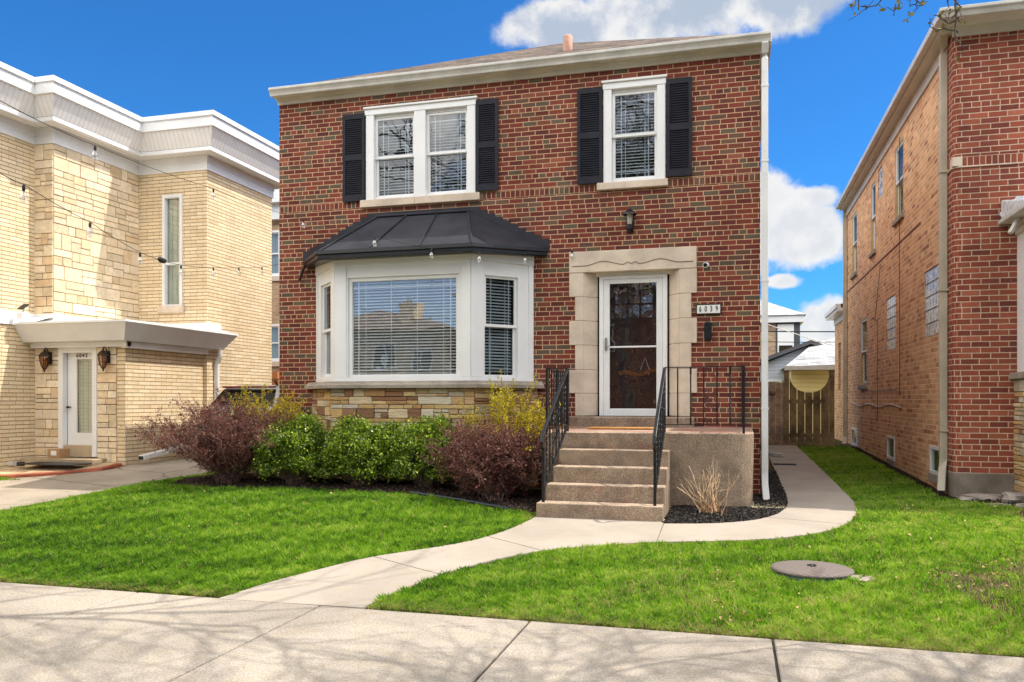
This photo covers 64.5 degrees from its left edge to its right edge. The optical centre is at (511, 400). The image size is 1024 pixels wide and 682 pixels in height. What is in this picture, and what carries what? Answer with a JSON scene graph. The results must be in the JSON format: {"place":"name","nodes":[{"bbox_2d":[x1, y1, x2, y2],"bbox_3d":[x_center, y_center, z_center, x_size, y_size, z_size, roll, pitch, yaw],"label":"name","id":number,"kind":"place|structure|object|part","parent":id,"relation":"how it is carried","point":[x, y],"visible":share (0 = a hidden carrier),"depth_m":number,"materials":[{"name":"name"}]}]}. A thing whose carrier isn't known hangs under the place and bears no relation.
{"place":"outdoors","nodes":[
{"label":"outdoors","id":0,"kind":"place"},
{"bbox_2d":[0,458,209,509],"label":"driveway","id":1,"kind":"structure","parent":0,"point":[24,491],"depth_m":12.84,"materials":[{"name":"concrete"}]},
{"bbox_2d":[199,380,278,446],"bbox_3d":[-4.665,0.387,17.674,1.800,1.586,4.530,0,0,15],"label":"parked suv","id":2,"kind":"object","parent":1,"relation":"on","point":[258,391],"visible":0.06,"depth_m":15.80,"materials":[{"name":"silver metal"}]},
{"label":"rear window","id":3,"kind":"part","parent":2,"relation":"part of","materials":[{"name":"black glass"}]},
{"bbox_2d":[0,0,1001,398],"label":"sky","id":4,"kind":"structure","parent":0,"point":[833,79],"materials":[{"name":"blue"}]},
{"bbox_2d":[0,582,1023,681],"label":"sidewalk","id":5,"kind":"structure","parent":0,"point":[57,634],"depth_m":5.11,"materials":[{"name":"concrete"}]},
{"bbox_2d":[475,624,780,681],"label":"sidewalk joint dirt","id":6,"kind":"structure","parent":5,"relation":"on","point":[776,662],"depth_m":4.98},
{"bbox_2d":[0,402,1023,657],"bbox_3d":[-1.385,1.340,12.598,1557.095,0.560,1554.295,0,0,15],"label":"ground","id":7,"kind":"structure","parent":0,"point":[971,574],"depth_m":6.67,"materials":[{"name":"green plant"}]},
{"bbox_2d":[0,462,113,473],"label":"paver landing","id":8,"kind":"object","parent":7,"relation":"on","point":[15,469],"visible":0.44,"depth_m":13.87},
{"bbox_2d":[8,461,16,465],"bbox_3d":[-8.691,1.095,14.120,0.100,0.070,0.085,0,0,15],"label":"ground spotlight","id":9,"kind":"object","parent":8,"relation":"on","point":[11,463],"visible":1,"depth_m":14.09,"materials":[{"name":"white plastic"}]},
{"bbox_2d":[19,462,91,465],"bbox_3d":[-7.822,1.083,13.886,1.100,0.015,0.460,0,0,15],"label":"doormat","id":10,"kind":"object","parent":8,"relation":"on","point":[56,463],"visible":1,"depth_m":13.83,"materials":[{"name":"black rubber"}]},
{"bbox_2d":[0,463,121,477],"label":"paver border","id":11,"kind":"object","parent":7,"relation":"on","point":[107,467],"visible":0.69,"depth_m":13.47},
{"bbox_2d":[0,61,278,467],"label":"yellow brick building","id":12,"kind":"structure","parent":7,"relation":"on","point":[200,332],"depth_m":15.33,"materials":[{"name":"brick"}]},
{"bbox_2d":[16,304,28,319],"bbox_3d":[-8.544,-1.559,14.187,0.201,0.286,0.124,0,0,22],"label":"solar spotlight","id":13,"kind":"object","parent":12,"relation":"on","point":[22,315],"visible":1,"depth_m":14.16,"materials":[{"name":"white plastic"}]},
{"bbox_2d":[38,347,52,371],"bbox_3d":[-8.337,-0.725,14.513,0.183,0.450,0.242,0,0,39],"label":"carriage lantern","id":14,"kind":"object","parent":12,"relation":"attached to","point":[45,354],"visible":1,"depth_m":14.49,"materials":[{"name":"brown metal"}]},
{"bbox_2d":[47,448,68,457],"bbox_3d":[-8.069,0.939,14.428,0.260,0.158,0.223,0,0,15],"label":"parcel","id":15,"kind":"object","parent":12,"relation":"on","point":[58,453],"visible":1,"depth_m":14.34,"materials":[{"name":"cardboard"}]},
{"bbox_2d":[58,347,97,456],"bbox_3d":[-7.721,0.030,14.543,0.830,1.940,0.180,0,0,15],"label":"side door","id":16,"kind":"structure","parent":12,"relation":"in","point":[87,356],"depth_m":14.60,"materials":[{"name":"white metal"}]},
{"bbox_2d":[97,347,110,370],"bbox_3d":[-7.121,-0.725,14.182,0.183,0.450,0.242,0,0,39],"label":"carriage lantern","id":17,"kind":"object","parent":12,"relation":"attached to","point":[104,353],"visible":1,"depth_m":14.15,"materials":[{"name":"brown metal"}]},
{"bbox_2d":[157,194,184,312],"bbox_3d":[-6.905,-2.980,16.530,0.620,2.400,0.185,0,0,15],"label":"window","id":18,"kind":"structure","parent":12,"relation":"in","point":[172,205],"depth_m":16.58,"materials":[{"name":"glass"}]},
{"bbox_2d":[14,488,445,583],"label":"fallen leaves","id":19,"kind":"object","parent":7,"relation":"on","point":[235,514],"visible":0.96,"depth_m":9.19,"materials":[{"name":"brown plant"}]},
{"bbox_2d":[272,189,278,384],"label":"brick building","id":20,"kind":"structure","parent":7,"relation":"on","point":[275,292],"depth_m":24.09,"materials":[{"name":"beige brick"}]},
{"bbox_2d":[272,230,278,280],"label":"window","id":21,"kind":"structure","parent":20,"relation":"in","point":[275,234],"depth_m":24.20,"materials":[{"name":"glass"}]},
{"bbox_2d":[272,324,278,365],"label":"window","id":22,"kind":"structure","parent":20,"relation":"in","point":[275,327],"depth_m":24.19,"materials":[{"name":"glass"}]},
{"bbox_2d":[171,473,541,514],"bbox_3d":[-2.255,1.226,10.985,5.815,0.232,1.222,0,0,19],"label":"bed mulch","id":23,"kind":"object","parent":7,"relation":"on","point":[514,502],"visible":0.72,"depth_m":10.87,"materials":[{"name":"brown soil"}]},
{"bbox_2d":[120,387,319,483],"bbox_3d":[-3.887,0.554,11.317,2.512,1.559,2.549,0,0,15],"label":"barberry bush","id":24,"kind":"object","parent":23,"relation":"on","point":[224,453],"visible":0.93,"depth_m":11.01,"materials":[{"name":"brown plant"}]},
{"bbox_2d":[222,381,300,475],"bbox_3d":[-3.854,0.433,12.464,1.193,1.457,1.371,0,0,-17],"label":"forsythia bush","id":25,"kind":"object","parent":23,"relation":"on","point":[256,400],"visible":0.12,"depth_m":12.32,"materials":[{"name":"yellow plant"}]},
{"bbox_2d":[253,386,319,476],"bbox_3d":[-3.420,0.456,12.268,1.144,1.413,0.932,0,0,15],"label":"forsythia bush","id":26,"kind":"object","parent":23,"relation":"on","point":[292,404],"visible":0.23,"depth_m":12.19,"materials":[{"name":"yellow plant"}]},
{"bbox_2d":[246,408,334,484],"bbox_3d":[-3.008,0.649,11.311,1.161,1.078,1.278,0,0,15],"label":"boxwood shrub","id":27,"kind":"object","parent":23,"relation":"on","point":[292,463],"visible":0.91,"depth_m":10.94,"materials":[{"name":"green plant"}]},
{"bbox_2d":[312,412,409,486],"bbox_3d":[-1.989,0.653,11.047,1.321,1.072,1.286,0,0,15],"label":"boxwood shrub","id":28,"kind":"object","parent":23,"relation":"on","point":[355,452],"visible":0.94,"depth_m":10.73,"materials":[{"name":"green plant"}]},
{"bbox_2d":[386,412,460,487],"bbox_3d":[-1.191,0.670,10.934,1.144,1.050,1.187,0,0,15],"label":"boxwood shrub","id":29,"kind":"object","parent":23,"relation":"on","point":[410,445],"visible":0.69,"depth_m":10.64,"materials":[{"name":"green plant"}]},
{"bbox_2d":[410,491,509,509],"bbox_3d":[-0.647,1.233,10.055,1.374,0.175,0.107,0,0,25],"label":"soaker hose","id":30,"kind":"object","parent":23,"relation":"on","point":[468,500],"visible":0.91,"depth_m":10.04,"materials":[{"name":"rubber"}]},
{"bbox_2d":[415,409,568,501],"bbox_3d":[-0.146,0.728,10.412,2.174,1.240,1.649,0,0,-25],"label":"barberry bush","id":31,"kind":"object","parent":23,"relation":"on","point":[486,462],"visible":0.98,"depth_m":10.16,"materials":[{"name":"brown plant"}]},
{"bbox_2d":[444,369,570,494],"bbox_3d":[0.022,0.430,11.042,1.708,1.716,1.491,0,0,27],"label":"forsythia bush","id":32,"kind":"object","parent":23,"relation":"on","point":[505,405],"visible":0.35,"depth_m":10.87,"materials":[{"name":"yellow plant"}]},
{"bbox_2d":[268,30,771,499],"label":"brick house","id":33,"kind":"structure","parent":7,"relation":"on","point":[569,145],"depth_m":11.57,"materials":[{"name":"red brick"}]},
{"bbox_2d":[0,173,277,275],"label":"string light","id":34,"kind":"object","parent":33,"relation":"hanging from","point":[161,260],"visible":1,"depth_m":8.77,"materials":[{"name":"black rubber"}]},
{"bbox_2d":[0,100,278,212],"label":"string light","id":35,"kind":"object","parent":33,"relation":"hanging from","point":[95,148],"visible":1,"depth_m":7.61,"materials":[{"name":"black rubber"}]},
{"bbox_2d":[360,96,479,207],"bbox_3d":[-1.374,-3.703,12.224,1.906,1.525,0.204,0,0,15],"label":"window","id":36,"kind":"structure","parent":33,"relation":"in","point":[421,112],"depth_m":12.18,"materials":[{"name":"white paint"}]},
{"bbox_2d":[298,206,548,489],"bbox_3d":[-1.529,-0.743,11.686,4.000,4.225,1.076,0,0,15],"label":"bay window","id":37,"kind":"structure","parent":33,"relation":"in","point":[347,258],"depth_m":11.53,"materials":[{"name":"white paint"}]},
{"bbox_2d":[282,213,573,261],"bbox_3d":[-1.504,-2.396,11.643,4.675,1.104,1.081,0,0,15],"label":"string light","id":38,"kind":"object","parent":33,"relation":"attached to","point":[440,249],"visible":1,"depth_m":11.19,"materials":[{"name":"black rubber"}]},
{"bbox_2d":[622,205,636,232],"bbox_3d":[1.628,-2.522,11.263,0.194,0.375,0.205,0,0,-7],"label":"wall lantern","id":39,"kind":"object","parent":33,"relation":"attached to","point":[629,213],"depth_m":11.23,"materials":[{"name":"black metal"}]},
{"bbox_2d":[597,74,667,190],"bbox_3d":[1.693,-3.725,11.388,0.984,1.530,0.204,0,0,15],"label":"window","id":40,"kind":"structure","parent":33,"relation":"in","point":[656,84],"depth_m":11.38,"materials":[{"name":"white paint"}]},
{"bbox_2d":[604,278,662,414],"bbox_3d":[1.700,-0.758,11.433,0.827,1.917,0.104,0,0,15],"label":"storm door","id":41,"kind":"structure","parent":33,"relation":"in","point":[659,281],"depth_m":11.46,"materials":[{"name":"white metal"}]},
{"bbox_2d":[618,358,655,376],"bbox_3d":[1.793,-0.474,11.529,0.571,0.282,0.054,0,0,15],"label":"autumn garland","id":42,"kind":"object","parent":33,"relation":"hanging from","point":[635,374],"visible":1,"depth_m":11.52,"materials":[{"name":"orange plant"}]},
{"bbox_2d":[610,279,668,413],"bbox_3d":[1.744,-0.760,11.595,0.995,1.900,0.048,0,0,15],"label":"inner door","id":43,"kind":"structure","parent":33,"relation":"in","point":[632,305],"depth_m":11.58,"materials":[{"name":"brown wood"}]},
{"bbox_2d":[703,262,708,267],"bbox_3d":[2.633,-1.839,11.020,0.074,0.090,0.138,0,0,23],"label":"security camera","id":44,"kind":"object","parent":33,"relation":"attached to","point":[705,264],"visible":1,"depth_m":10.96,"materials":[{"name":"white paint"}]},
{"bbox_2d":[704,322,711,339],"bbox_3d":[2.665,-0.946,11.046,0.100,0.245,0.060,0,0,15],"label":"wall mailbox","id":45,"kind":"object","parent":33,"relation":"attached to","point":[707,330],"depth_m":11.02,"materials":[{"name":"black metal"}]},
{"bbox_2d":[696,303,720,314],"bbox_3d":[2.678,-1.242,11.055,0.340,0.145,0.036,0,0,15],"label":"address plaque","id":46,"kind":"object","parent":33,"relation":"attached to","point":[706,309],"visible":1,"depth_m":11.04,"materials":[{"name":"white metal"}]},
{"bbox_2d":[218,445,856,608],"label":"front walk","id":47,"kind":"structure","parent":7,"relation":"on","point":[818,499],"depth_m":8.18,"materials":[{"name":"concrete"}]},
{"bbox_2d":[760,451,784,456],"bbox_3d":[5.222,1.080,16.549,0.100,0.100,0.761,0,0,-33],"label":"splash pipe","id":48,"kind":"object","parent":47,"relation":"on","point":[776,454],"visible":0.57,"depth_m":16.32,"materials":[{"name":"grey concrete"}]},
{"bbox_2d":[773,463,795,464],"bbox_3d":[4.981,1.169,14.827,0.390,0.022,0.250,0,0,15],"label":"drain grate","id":49,"kind":"object","parent":47,"relation":"on","point":[784,463],"visible":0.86,"depth_m":14.83,"materials":[{"name":"black metal"}]},
{"bbox_2d":[536,416,753,521],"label":"concrete steps","id":50,"kind":"structure","parent":7,"relation":"on","point":[605,474],"depth_m":9.73,"materials":[{"name":"beige concrete"}]},
{"bbox_2d":[540,367,568,501],"bbox_3d":[0.604,0.360,10.405,0.311,1.680,2.358,0,0,15],"label":"stair railing","id":51,"kind":"object","parent":50,"relation":"on","point":[554,416],"visible":1,"depth_m":9.91,"materials":[{"name":"black metal"}]},
{"bbox_2d":[587,426,653,428],"bbox_3d":[1.463,0.363,10.743,0.870,0.019,0.440,0,0,15],"label":"doormat","id":52,"kind":"object","parent":50,"relation":"on","point":[599,427],"visible":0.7,"depth_m":10.61,"materials":[{"name":"orange wicker"}]},
{"bbox_2d":[652,365,744,505],"bbox_3d":[2.386,0.360,9.875,2.473,1.680,0.787,0,0,-39],"label":"stair railing","id":53,"kind":"object","parent":50,"relation":"on","point":[659,430],"visible":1,"depth_m":9.71,"materials":[{"name":"black metal"}]},
{"bbox_2d":[760,382,783,442],"bbox_3d":[6.109,0.311,19.479,0.941,1.557,0.100,0,0,15],"label":"wooden fence","id":54,"kind":"object","parent":7,"relation":"on","point":[776,394],"visible":0.48,"depth_m":19.41,"materials":[{"name":"brown wood"}]},
{"bbox_2d":[760,300,805,358],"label":"beige brick house","id":55,"kind":"structure","parent":7,"relation":"on","point":[783,318],"depth_m":37.31,"materials":[{"name":"white paint"}]},
{"bbox_2d":[776,322,799,352],"bbox_3d":[12.684,-2.630,37.307,1.050,1.900,0.119,0,0,15],"label":"window","id":56,"kind":"structure","parent":55,"relation":"in","point":[784,340],"depth_m":37.28,"materials":[{"name":"white paint"}]},
{"bbox_2d":[760,340,826,432],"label":"blue grey garage","id":57,"kind":"structure","parent":7,"relation":"on","point":[778,361],"depth_m":26.98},
{"bbox_2d":[760,370,834,446],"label":"wooden gate","id":58,"kind":"structure","parent":7,"relation":"on","point":[797,401],"depth_m":19.21,"materials":[{"name":"brown wood"}]},
{"bbox_2d":[783,338,834,432],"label":"yellow garage","id":59,"kind":"structure","parent":7,"relation":"on","point":[805,375],"depth_m":24.72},
{"bbox_2d":[760,322,834,345],"bbox_3d":[7.243,-2.679,24.860,6.288,2.421,0.023,0,0,6],"label":"cable","id":60,"kind":"object","parent":59,"relation":"attached to","point":[801,335],"visible":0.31,"depth_m":24.69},
{"bbox_2d":[771,560,854,582],"bbox_3d":[2.577,1.504,6.978,0.680,0.183,0.680,0,0,15],"label":"access cover","id":61,"kind":"object","parent":7,"relation":"on","point":[806,570],"visible":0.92,"depth_m":6.85,"materials":[{"name":"grey concrete"}]},
{"bbox_2d":[849,575,874,581],"bbox_3d":[2.892,1.483,6.728,0.249,0.054,0.241,0,0,-30],"label":"rock","id":62,"kind":"object","parent":7,"relation":"on","point":[867,578],"visible":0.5,"depth_m":6.67,"materials":[{"name":"white stone"}]},
{"bbox_2d":[713,499,1023,641],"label":"leaf litter","id":63,"kind":"object","parent":7,"relation":"on","point":[958,586],"visible":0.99,"depth_m":6.51,"materials":[{"name":"brown plant"}]},
{"bbox_2d":[852,447,981,502],"bbox_3d":[7.964,1.198,14.117,2.760,0.227,9.350,0,0,15],"label":"dirt strip","id":64,"kind":"object","parent":7,"relation":"on","point":[906,475],"visible":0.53,"depth_m":13.32,"materials":[{"name":"soil"}]},
{"bbox_2d":[957,496,975,500],"bbox_3d":[5.814,1.264,10.326,0.286,0.072,0.196,0,0,15],"label":"rock","id":65,"kind":"object","parent":64,"relation":"on","point":[964,498],"visible":0.54,"depth_m":10.28,"materials":[{"name":"grey stone"}]},
{"bbox_2d":[961,493,1001,500],"bbox_3d":[6.042,1.257,10.312,0.585,0.126,0.304,0,0,15],"label":"rock","id":66,"kind":"object","parent":64,"relation":"on","point":[982,496],"visible":0.46,"depth_m":10.24,"materials":[{"name":"grey stone"}]},
{"bbox_2d":[1000,491,1023,503],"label":"rock","id":67,"kind":"object","parent":64,"relation":"on","point":[1011,497],"visible":0.62,"depth_m":9.96,"materials":[{"name":"grey stone"}]},
{"bbox_2d":[824,0,1023,496],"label":"orange brick house","id":68,"kind":"structure","parent":7,"relation":"on","point":[953,426],"depth_m":10.96,"materials":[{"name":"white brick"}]},
{"bbox_2d":[850,209,856,279],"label":"window","id":69,"kind":"structure","parent":68,"relation":"in","point":[854,242],"depth_m":19.71,"materials":[{"name":"white paint"}]},
{"bbox_2d":[851,428,856,446],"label":"cellar window","id":70,"kind":"structure","parent":68,"relation":"in","point":[853,443],"depth_m":19.77,"materials":[{"name":"white paint"}]},
{"bbox_2d":[858,316,867,388],"bbox_3d":[7.839,-1.047,18.049,0.130,1.585,1.050,0,0,15],"label":"window","id":71,"kind":"structure","parent":68,"relation":"in","point":[863,385],"depth_m":18.40,"materials":[{"name":"white paint"}]},
{"bbox_2d":[868,178,875,258],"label":"window","id":72,"kind":"structure","parent":68,"relation":"in","point":[873,187],"depth_m":17.00,"materials":[{"name":"white paint"}]},
{"bbox_2d":[849,399,901,407],"bbox_3d":[7.541,0.049,17.058,0.017,0.175,6.502,0,0,15],"label":"cable","id":73,"kind":"object","parent":68,"relation":"attached to","point":[876,406],"visible":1,"depth_m":16.16,"materials":[{"name":"black rubber"}]},
{"bbox_2d":[872,264,880,420],"bbox_3d":[7.369,-1.131,16.429,0.010,3.103,1.005,0,0,15],"label":"cable","id":74,"kind":"object","parent":68,"relation":"attached to","point":[877,352],"visible":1,"depth_m":16.26,"materials":[{"name":"brown metal"}]},
{"bbox_2d":[857,137,899,395],"bbox_3d":[7.393,-2.329,16.515,0.010,4.501,5.024,0,0,15],"label":"cable","id":75,"kind":"object","parent":68,"relation":"attached to","point":[899,278],"visible":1,"depth_m":14.11,"materials":[{"name":"brown metal"}]},
{"bbox_2d":[879,167,881,197],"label":"window","id":76,"kind":"structure","parent":68,"relation":"in","point":[880,171],"depth_m":16.07,"materials":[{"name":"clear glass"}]},
{"bbox_2d":[886,435,895,466],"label":"cellar window","id":77,"kind":"structure","parent":68,"relation":"in","point":[890,459],"depth_m":15.07,"materials":[{"name":"white paint"}]},
{"bbox_2d":[887,294,895,350],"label":"window","id":78,"kind":"structure","parent":68,"relation":"in","point":[891,302],"depth_m":14.95,"materials":[{"name":"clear glass"}]},
{"bbox_2d":[891,136,903,227],"bbox_3d":[6.787,-3.812,14.190,0.130,1.395,0.890,0,0,15],"label":"window","id":79,"kind":"structure","parent":68,"relation":"in","point":[898,217],"depth_m":14.47,"materials":[{"name":"white paint"}]},
{"bbox_2d":[925,264,938,337],"bbox_3d":[6.199,-1.440,11.899,0.078,1.000,0.900,0,0,15],"label":"window","id":80,"kind":"structure","parent":68,"relation":"in","point":[932,276],"depth_m":11.88,"materials":[{"name":"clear glass"}]},
{"bbox_2d":[928,445,938,483],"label":"cellar window","id":81,"kind":"structure","parent":68,"relation":"in","point":[932,474],"depth_m":11.89,"materials":[{"name":"white paint"}]},
{"bbox_2d":[998,196,1023,491],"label":"bay window","id":82,"kind":"structure","parent":68,"relation":"in","point":[1012,211],"depth_m":10.32,"materials":[{"name":"white paint"}]},
{"bbox_2d":[958,496,1023,504],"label":"leafy mulch","id":83,"kind":"object","parent":7,"relation":"on","point":[995,501],"visible":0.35,"depth_m":10.07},
{"bbox_2d":[1015,503,1023,508],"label":"rock","id":84,"kind":"object","parent":7,"relation":"on","point":[1020,505],"visible":0.46,"depth_m":9.67,"materials":[{"name":"grey stone"}]},
{"bbox_3d":[4.058,-4.973,1.875,12.339,13.609,13.770,0,0,15],"label":"street tree","id":85,"kind":"object","parent":7,"relation":"on","visible":0},
{"bbox_2d":[848,0,964,70],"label":"budding branch","id":86,"kind":"object","parent":85,"relation":"attached to","point":[923,3],"visible":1,"depth_m":5.48,"materials":[{"name":"brown plant"}]},
{"bbox_2d":[760,341,821,342],"bbox_3d":[8.309,-2.148,25.346,14.012,0.726,0.023,0,0,13],"label":"cable","id":87,"kind":"object","parent":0,"point":[801,342],"visible":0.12,"depth_m":25.16,"materials":[{"name":"black rubber"}]},
{"bbox_2d":[760,331,834,331],"bbox_3d":[8.309,-2.366,25.346,14.012,0.563,0.038,0,0,13],"label":"cable","id":88,"kind":"object","parent":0,"point":[801,331],"visible":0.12,"depth_m":25.17,"materials":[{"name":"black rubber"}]},
{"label":"side mulch bed","id":89,"kind":"structure","parent":0,"visible":0},
{"bbox_2d":[662,470,787,524],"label":"bark mulch","id":90,"kind":"object","parent":89,"relation":"on","point":[690,514],"visible":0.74,"depth_m":9.40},
{"bbox_2d":[677,455,739,515],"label":"dry shrub","id":91,"kind":"object","parent":90,"relation":"on","point":[703,508],"visible":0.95,"depth_m":9.36,"materials":[{"name":"beige plant"}]},
{"bbox_2d":[751,501,786,508],"bbox_3d":[3.110,1.292,9.885,0.440,0.055,0.630,0,0,15],"label":"splash block","id":92,"kind":"object","parent":89,"relation":"on","point":[767,505],"depth_m":9.77,"materials":[{"name":"concrete"}]}
]}

